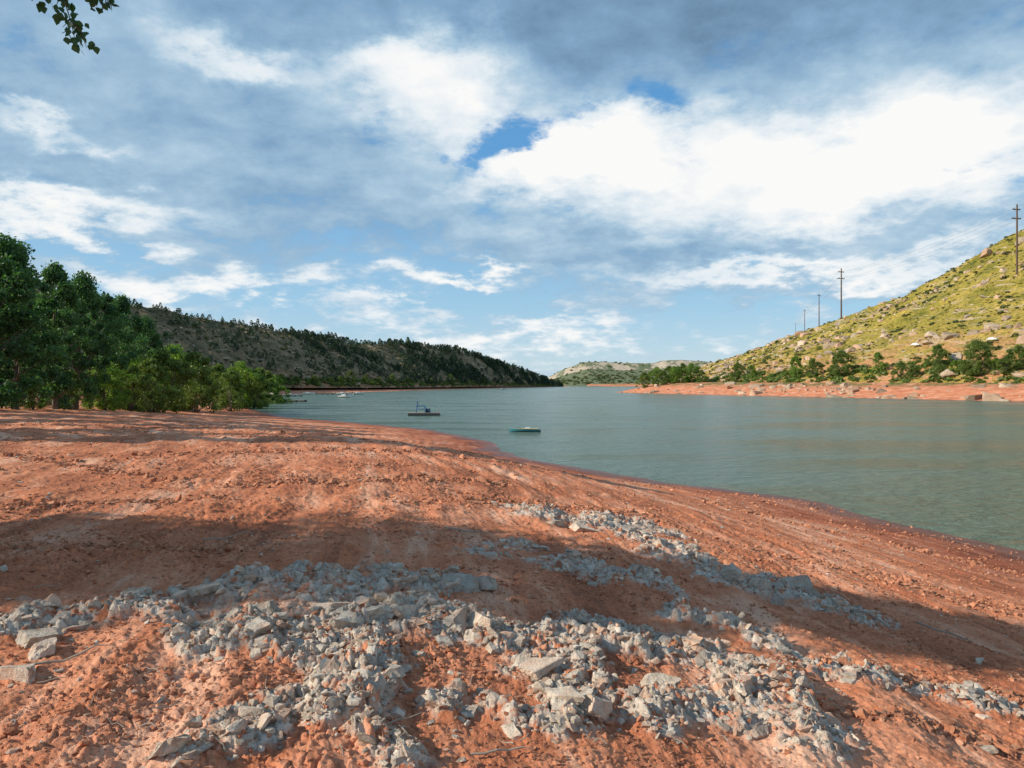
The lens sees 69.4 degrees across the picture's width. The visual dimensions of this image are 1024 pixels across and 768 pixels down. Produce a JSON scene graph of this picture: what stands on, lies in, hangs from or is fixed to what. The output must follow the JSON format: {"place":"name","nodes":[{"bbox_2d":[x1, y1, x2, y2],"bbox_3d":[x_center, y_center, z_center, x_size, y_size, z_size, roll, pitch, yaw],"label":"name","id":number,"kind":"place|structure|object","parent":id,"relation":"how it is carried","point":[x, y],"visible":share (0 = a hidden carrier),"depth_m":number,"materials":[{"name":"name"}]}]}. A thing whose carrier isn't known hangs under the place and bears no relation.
{"place":"outdoors","nodes":[
{"label":"outdoors","id":0,"kind":"place"},
{"bbox_2d":[22,287,555,387],"bbox_3d":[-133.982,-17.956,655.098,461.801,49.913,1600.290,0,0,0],"label":"hill","id":1,"kind":"structure","parent":0,"point":[203,343],"depth_m":463.75,"materials":[{"name":"green plant"}]},
{"bbox_2d":[277,374,286,383],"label":"willow shrub","id":2,"kind":"object","parent":1,"relation":"on","point":[281,376],"visible":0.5,"depth_m":404.49,"materials":[{"name":"green plant"}]},
{"bbox_2d":[37,289,556,388],"bbox_3d":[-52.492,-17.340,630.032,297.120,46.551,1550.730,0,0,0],"label":"hillside boulders","id":3,"kind":"object","parent":1,"relation":"on","point":[200,350],"visible":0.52,"depth_m":463.20,"materials":[{"name":"grey stone"}]},
{"bbox_2d":[32,281,563,386],"bbox_3d":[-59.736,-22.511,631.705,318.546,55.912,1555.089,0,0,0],"label":"pine forest","id":4,"kind":"object","parent":1,"relation":"on","point":[472,373],"visible":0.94,"depth_m":652.81,"materials":[{"name":"green plant"}]},
{"bbox_2d":[46,292,559,387],"bbox_3d":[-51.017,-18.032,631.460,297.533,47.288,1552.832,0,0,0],"label":"hillside shrubs","id":5,"kind":"object","parent":1,"relation":"on","point":[225,342],"visible":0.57,"depth_m":473.12,"materials":[{"name":"green plant"}]},
{"bbox_2d":[310,375,318,382],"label":"willow shrub","id":6,"kind":"object","parent":1,"relation":"on","point":[314,378],"visible":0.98,"depth_m":440.52,"materials":[{"name":"green plant"}]},
{"bbox_2d":[346,369,356,383],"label":"willow shrub","id":7,"kind":"object","parent":1,"relation":"on","point":[350,372],"visible":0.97,"depth_m":488.25,"materials":[{"name":"green plant"}]},
{"bbox_2d":[361,375,369,383],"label":"willow shrub","id":8,"kind":"object","parent":1,"relation":"on","point":[365,377],"visible":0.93,"depth_m":514.39,"materials":[{"name":"green plant"}]},
{"bbox_2d":[376,377,382,383],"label":"willow shrub","id":9,"kind":"object","parent":1,"relation":"on","point":[379,381],"visible":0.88,"depth_m":541.42,"materials":[{"name":"green plant"}]},
{"bbox_2d":[387,374,398,383],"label":"willow shrub","id":10,"kind":"object","parent":1,"relation":"on","point":[391,376],"visible":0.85,"depth_m":570.61,"materials":[{"name":"green plant"}]},
{"bbox_2d":[446,374,455,383],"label":"willow shrub","id":11,"kind":"object","parent":1,"relation":"on","point":[450,376],"visible":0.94,"depth_m":730.93,"materials":[{"name":"green plant"}]},
{"bbox_2d":[0,382,1023,767],"bbox_3d":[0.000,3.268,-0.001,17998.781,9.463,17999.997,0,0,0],"label":"ground","id":12,"kind":"structure","parent":0,"point":[524,610],"depth_m":6.77,"materials":[{"name":"red soil"}]},
{"bbox_2d":[2,286,42,375],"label":"cottonwood tree","id":13,"kind":"object","parent":12,"relation":"on","point":[31,304],"visible":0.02,"depth_m":71.92,"materials":[{"name":"green plant"}]},
{"bbox_2d":[0,232,65,407],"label":"cottonwood tree","id":14,"kind":"object","parent":12,"relation":"on","point":[15,271],"visible":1,"depth_m":52.89,"materials":[{"name":"green plant"}]},
{"bbox_2d":[19,375,46,409],"bbox_3d":[-40.543,0.571,61.888,2.927,3.362,2.443,0,0,-41],"label":"willow shrub","id":15,"kind":"object","parent":12,"relation":"on","point":[32,403],"visible":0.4,"depth_m":61.83,"materials":[{"name":"green plant"}]},
{"bbox_2d":[0,241,69,409],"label":"cottonwood tree","id":16,"kind":"object","parent":12,"relation":"on","point":[47,338],"visible":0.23,"depth_m":59.98,"materials":[{"name":"green plant"}]},
{"bbox_2d":[4,299,77,404],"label":"cottonwood tree","id":17,"kind":"object","parent":12,"relation":"on","point":[26,305],"depth_m":82.80,"materials":[{"name":"green plant"}]},
{"bbox_2d":[21,260,98,409],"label":"cottonwood tree","id":18,"kind":"object","parent":12,"relation":"on","point":[54,275],"visible":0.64,"depth_m":65.37,"materials":[{"name":"green plant"}]},
{"bbox_2d":[44,370,95,409],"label":"willow shrub","id":19,"kind":"object","parent":12,"relation":"on","point":[79,390],"visible":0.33,"depth_m":69.95,"materials":[{"name":"green plant"}]},
{"bbox_2d":[31,0,118,55],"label":"cottonwood tree","id":20,"kind":"object","parent":12,"relation":"on","point":[72,22],"visible":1,"depth_m":6.02,"materials":[{"name":"green plant"}]},
{"bbox_2d":[47,269,127,408],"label":"cottonwood tree","id":21,"kind":"object","parent":12,"relation":"on","point":[86,289],"visible":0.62,"depth_m":72.75,"materials":[{"name":"green plant"}]},
{"bbox_2d":[59,292,150,408],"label":"cottonwood tree","id":22,"kind":"object","parent":12,"relation":"on","point":[107,317],"visible":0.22,"depth_m":85.92,"materials":[{"name":"green plant"}]},
{"bbox_2d":[80,361,140,410],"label":"willow shrub","id":23,"kind":"object","parent":12,"relation":"on","point":[114,401],"visible":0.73,"depth_m":77.68,"materials":[{"name":"green plant"}]},
{"bbox_2d":[100,293,156,409],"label":"cottonwood tree","id":24,"kind":"object","parent":12,"relation":"on","point":[123,303],"visible":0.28,"depth_m":97.50,"materials":[{"name":"green plant"}]},
{"bbox_2d":[100,364,167,411],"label":"willow shrub","id":25,"kind":"object","parent":12,"relation":"on","point":[138,386],"visible":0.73,"depth_m":83.83,"materials":[{"name":"green plant"}]},
{"bbox_2d":[118,354,178,411],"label":"willow shrub","id":26,"kind":"object","parent":12,"relation":"on","point":[136,362],"visible":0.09,"depth_m":95.07,"materials":[{"name":"green plant"}]},
{"bbox_2d":[119,315,179,396],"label":"cottonwood tree","id":27,"kind":"object","parent":12,"relation":"on","point":[150,332],"visible":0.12,"depth_m":110.97,"materials":[{"name":"green plant"}]},
{"bbox_2d":[133,354,186,412],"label":"willow shrub","id":28,"kind":"object","parent":12,"relation":"on","point":[147,366],"visible":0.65,"depth_m":91.46,"materials":[{"name":"green plant"}]},
{"bbox_2d":[144,338,177,378],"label":"cottonwood tree","id":29,"kind":"object","parent":12,"relation":"on","point":[150,345],"visible":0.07,"depth_m":119.25,"materials":[{"name":"green plant"}]},
{"bbox_2d":[145,348,199,412],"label":"willow shrub","id":30,"kind":"object","parent":12,"relation":"on","point":[162,358],"visible":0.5,"depth_m":100.88,"materials":[{"name":"green plant"}]},
{"bbox_2d":[158,343,219,409],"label":"willow shrub","id":31,"kind":"object","parent":12,"relation":"on","point":[177,356],"visible":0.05,"depth_m":116.53,"materials":[{"name":"green plant"}]},
{"bbox_2d":[172,347,222,412],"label":"willow shrub","id":32,"kind":"object","parent":12,"relation":"on","point":[201,363],"visible":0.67,"depth_m":111.18,"materials":[{"name":"green plant"}]},
{"bbox_2d":[196,363,246,409],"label":"willow shrub","id":33,"kind":"object","parent":12,"relation":"on","point":[218,369],"visible":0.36,"depth_m":134.12,"materials":[{"name":"green plant"}]},
{"bbox_2d":[213,369,248,411],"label":"willow shrub","id":34,"kind":"object","parent":12,"relation":"on","point":[230,375],"visible":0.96,"depth_m":127.67,"materials":[{"name":"green plant"}]},
{"bbox_2d":[222,360,267,408],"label":"willow shrub","id":35,"kind":"object","parent":12,"relation":"on","point":[244,370],"visible":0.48,"depth_m":148.22,"materials":[{"name":"green plant"}]},
{"bbox_2d":[242,369,280,408],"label":"willow shrub","id":36,"kind":"object","parent":12,"relation":"on","point":[257,404],"visible":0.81,"depth_m":148.91,"materials":[{"name":"green plant"}]},
{"bbox_2d":[251,367,278,406],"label":"willow shrub","id":37,"kind":"object","parent":12,"relation":"on","point":[267,374],"visible":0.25,"depth_m":165.05,"materials":[{"name":"green plant"}]},
{"bbox_2d":[263,375,293,403],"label":"willow shrub","id":38,"kind":"object","parent":12,"relation":"on","point":[278,389],"visible":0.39,"depth_m":190.48,"materials":[{"name":"green plant"}]},
{"bbox_2d":[69,368,561,386],"bbox_3d":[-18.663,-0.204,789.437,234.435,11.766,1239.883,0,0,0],"label":"shore shrubs","id":39,"kind":"object","parent":12,"relation":"on","point":[371,382],"visible":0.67,"depth_m":548.46,"materials":[{"name":"green plant"}]},
{"bbox_2d":[0,520,998,756],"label":"shale boulders","id":40,"kind":"object","parent":12,"relation":"on","point":[41,642],"visible":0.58,"depth_m":4.78,"materials":[{"name":"grey stone"}]},
{"bbox_2d":[0,446,1023,764],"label":"debris clods","id":41,"kind":"object","parent":12,"relation":"on","point":[950,732],"visible":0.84,"depth_m":11.11,"materials":[{"name":"brown soil"}]},
{"bbox_2d":[10,527,1013,754],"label":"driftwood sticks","id":42,"kind":"object","parent":12,"relation":"on","point":[373,710],"visible":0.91,"depth_m":4.22,"materials":[{"name":"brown wood"}]},
{"bbox_2d":[0,413,1023,765],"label":"beach stones","id":43,"kind":"object","parent":12,"relation":"on","point":[12,751],"visible":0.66,"depth_m":7.33,"materials":[{"name":"stone"}]},
{"bbox_2d":[0,501,1023,767],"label":"shale rubble","id":44,"kind":"object","parent":12,"relation":"on","point":[334,669],"visible":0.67,"depth_m":4.67,"materials":[{"name":"grey stone"}]},
{"bbox_2d":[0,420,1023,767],"bbox_3d":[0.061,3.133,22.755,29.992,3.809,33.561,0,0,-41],"label":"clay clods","id":45,"kind":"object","parent":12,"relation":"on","point":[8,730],"visible":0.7,"depth_m":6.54,"materials":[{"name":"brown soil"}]},
{"bbox_2d":[41,510,1008,758],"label":"shale slabs","id":46,"kind":"structure","parent":12,"relation":"on","point":[259,626],"depth_m":4.57,"materials":[{"name":"grey stone"}]},
{"bbox_2d":[635,372,652,387],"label":"shore tree","id":47,"kind":"object","parent":12,"relation":"on","point":[643,376],"visible":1,"depth_m":423.39,"materials":[{"name":"green plant"}]},
{"bbox_2d":[647,367,667,384],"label":"shore tree","id":48,"kind":"object","parent":12,"relation":"on","point":[656,370],"visible":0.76,"depth_m":431.46,"materials":[{"name":"green plant"}]},
{"bbox_2d":[656,370,669,384],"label":"shore tree","id":49,"kind":"object","parent":12,"relation":"on","point":[664,374],"visible":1,"depth_m":419.22,"materials":[{"name":"green plant"}]},
{"bbox_2d":[664,366,676,382],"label":"shore tree","id":50,"kind":"object","parent":12,"relation":"on","point":[667,369],"visible":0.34,"depth_m":437.70,"materials":[{"name":"green plant"}]},
{"bbox_2d":[666,366,685,383],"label":"shore tree","id":51,"kind":"object","parent":12,"relation":"on","point":[673,380],"visible":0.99,"depth_m":418.63,"materials":[{"name":"green plant"}]},
{"bbox_2d":[671,363,690,382],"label":"shore tree","id":52,"kind":"object","parent":12,"relation":"on","point":[682,365],"visible":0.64,"depth_m":427.75,"materials":[{"name":"green plant"}]},
{"bbox_2d":[682,363,700,382],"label":"shore tree","id":53,"kind":"object","parent":12,"relation":"on","point":[691,366],"visible":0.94,"depth_m":423.78,"materials":[{"name":"green plant"}]},
{"bbox_2d":[697,370,708,381],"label":"shore tree","id":54,"kind":"object","parent":12,"relation":"on","point":[702,372],"visible":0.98,"depth_m":419.02,"materials":[{"name":"green plant"}]},
{"bbox_2d":[620,381,1020,400],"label":"bank boulders","id":55,"kind":"object","parent":12,"relation":"on","point":[986,396],"visible":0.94,"depth_m":275.43,"materials":[{"name":"stone"}]},
{"bbox_2d":[0,0,1023,376],"label":"sky","id":56,"kind":"structure","parent":0,"point":[544,187],"materials":[{"name":"blue"}]},
{"bbox_2d":[548,360,712,385],"bbox_3d":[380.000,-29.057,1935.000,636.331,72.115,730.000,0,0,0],"label":"mesa hill","id":57,"kind":"structure","parent":0,"point":[622,368],"depth_m":1831.88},
{"bbox_2d":[554,360,711,384],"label":"mesa shrubs","id":58,"kind":"object","parent":57,"relation":"on","point":[601,378],"visible":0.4,"depth_m":1703.49,"materials":[{"name":"green plant"}]},
{"bbox_2d":[248,386,1023,550],"bbox_3d":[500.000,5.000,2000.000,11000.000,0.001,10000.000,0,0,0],"label":"lake water","id":59,"kind":"structure","parent":0,"point":[953,467],"depth_m":66.63,"materials":[{"name":"teal liquid"}]},
{"bbox_2d":[301,392,314,394],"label":"motor boat","id":60,"kind":"object","parent":59,"relation":"on","point":[307,393],"visible":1,"depth_m":351.30,"materials":[{"name":"white plastic"}]},
{"bbox_2d":[337,394,350,397],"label":"motor boat","id":61,"kind":"object","parent":59,"relation":"on","point":[343,396],"visible":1,"depth_m":269.40,"materials":[{"name":"white plastic"}]},
{"bbox_2d":[408,401,439,415],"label":"boat","id":62,"kind":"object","parent":59,"relation":"on","point":[427,412],"depth_m":116.83,"materials":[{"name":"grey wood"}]},
{"bbox_2d":[509,427,540,431],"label":"rowing skiff","id":63,"kind":"object","parent":59,"relation":"on","point":[525,429],"visible":0.81,"depth_m":77.14,"materials":[{"name":"teal plastic"}]},
{"bbox_2d":[678,229,1023,382],"bbox_3d":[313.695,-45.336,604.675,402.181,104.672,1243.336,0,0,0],"label":"hill","id":64,"kind":"structure","parent":0,"point":[961,301],"depth_m":343.64,"materials":[{"name":"plant"}]},
{"bbox_2d":[728,362,745,377],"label":"shore tree","id":65,"kind":"object","parent":64,"relation":"on","point":[737,367],"visible":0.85,"depth_m":398.13,"materials":[{"name":"green plant"}]},
{"bbox_2d":[746,364,758,377],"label":"shore tree","id":66,"kind":"object","parent":64,"relation":"on","point":[753,368],"visible":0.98,"depth_m":383.94,"materials":[{"name":"green plant"}]},
{"bbox_2d":[788,356,804,375],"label":"shore tree","id":67,"kind":"object","parent":64,"relation":"on","point":[798,361],"visible":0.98,"depth_m":345.92,"materials":[{"name":"green plant"}]},
{"bbox_2d":[804,358,823,377],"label":"shore tree","id":68,"kind":"object","parent":64,"relation":"on","point":[812,363],"visible":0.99,"depth_m":333.57,"materials":[{"name":"green plant"}]},
{"bbox_2d":[837,268,843,318],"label":"utility pole","id":69,"kind":"object","parent":64,"relation":"on","point":[841,278],"visible":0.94,"depth_m":537.74,"materials":[{"name":"brown wood"}]},
{"bbox_2d":[826,349,858,375],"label":"shore tree","id":70,"kind":"object","parent":64,"relation":"on","point":[841,355],"visible":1,"depth_m":316.00,"materials":[{"name":"green plant"}]},
{"bbox_2d":[677,230,1023,380],"bbox_3d":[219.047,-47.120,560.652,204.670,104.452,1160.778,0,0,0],"label":"hillside boulders","id":71,"kind":"object","parent":64,"relation":"on","point":[986,252],"visible":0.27,"depth_m":382.07,"materials":[{"name":"beige stone"}]},
{"bbox_2d":[679,230,1023,382],"bbox_3d":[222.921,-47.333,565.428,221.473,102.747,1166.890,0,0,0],"label":"hillside shrubs","id":72,"kind":"object","parent":64,"relation":"on","point":[989,342],"visible":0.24,"depth_m":393.93,"materials":[{"name":"green plant"}]},
{"bbox_2d":[691,355,1023,382],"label":"shore shrubs","id":73,"kind":"object","parent":64,"relation":"on","point":[797,378],"visible":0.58,"depth_m":306.93,"materials":[{"name":"green plant"}]},
{"bbox_2d":[869,350,889,372],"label":"shore tree","id":74,"kind":"object","parent":64,"relation":"on","point":[878,356],"visible":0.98,"depth_m":300.60,"materials":[{"name":"green plant"}]},
{"bbox_2d":[891,362,909,377],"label":"shore tree","id":75,"kind":"object","parent":64,"relation":"on","point":[901,365],"visible":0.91,"depth_m":284.71,"materials":[{"name":"green plant"}]},
{"bbox_2d":[903,363,921,377],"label":"shore tree","id":76,"kind":"object","parent":64,"relation":"on","point":[913,368],"visible":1,"depth_m":278.45,"materials":[{"name":"green plant"}]},
{"bbox_2d":[922,344,953,369],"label":"shore tree","id":77,"kind":"object","parent":64,"relation":"on","point":[939,351],"visible":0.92,"depth_m":275.05,"materials":[{"name":"green plant"}]},
{"bbox_2d":[932,364,945,378],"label":"shore tree","id":78,"kind":"object","parent":64,"relation":"on","point":[938,367],"visible":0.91,"depth_m":267.80,"materials":[{"name":"green plant"}]},
{"bbox_2d":[946,360,959,372],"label":"shore tree","id":79,"kind":"object","parent":64,"relation":"on","point":[954,362],"visible":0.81,"depth_m":264.61,"materials":[{"name":"green plant"}]},
{"bbox_2d":[956,339,999,375],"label":"shore tree","id":80,"kind":"object","parent":64,"relation":"on","point":[975,346],"visible":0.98,"depth_m":254.47,"materials":[{"name":"green plant"}]},
{"bbox_2d":[988,357,1005,374],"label":"shore tree","id":81,"kind":"object","parent":64,"relation":"on","point":[995,360],"visible":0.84,"depth_m":250.26,"materials":[{"name":"green plant"}]},
{"bbox_2d":[996,355,1016,374],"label":"shore tree","id":82,"kind":"object","parent":64,"relation":"on","point":[1003,360],"visible":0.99,"depth_m":246.76,"materials":[{"name":"green plant"}]},
{"bbox_2d":[1003,344,1023,370],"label":"shore tree","id":83,"kind":"object","parent":64,"relation":"on","point":[1017,349],"visible":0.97,"depth_m":246.17,"materials":[{"name":"green plant"}]},
{"bbox_2d":[1011,204,1020,274],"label":"utility pole","id":84,"kind":"object","parent":64,"relation":"on","point":[1016,209],"visible":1,"depth_m":334.32,"materials":[{"name":"brown wood"}]},
{"bbox_2d":[795,206,1022,324],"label":"power lines","id":85,"kind":"object","parent":84,"relation":"attached to","point":[919,256],"visible":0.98,"depth_m":418.24,"materials":[{"name":"metal"}]}
]}

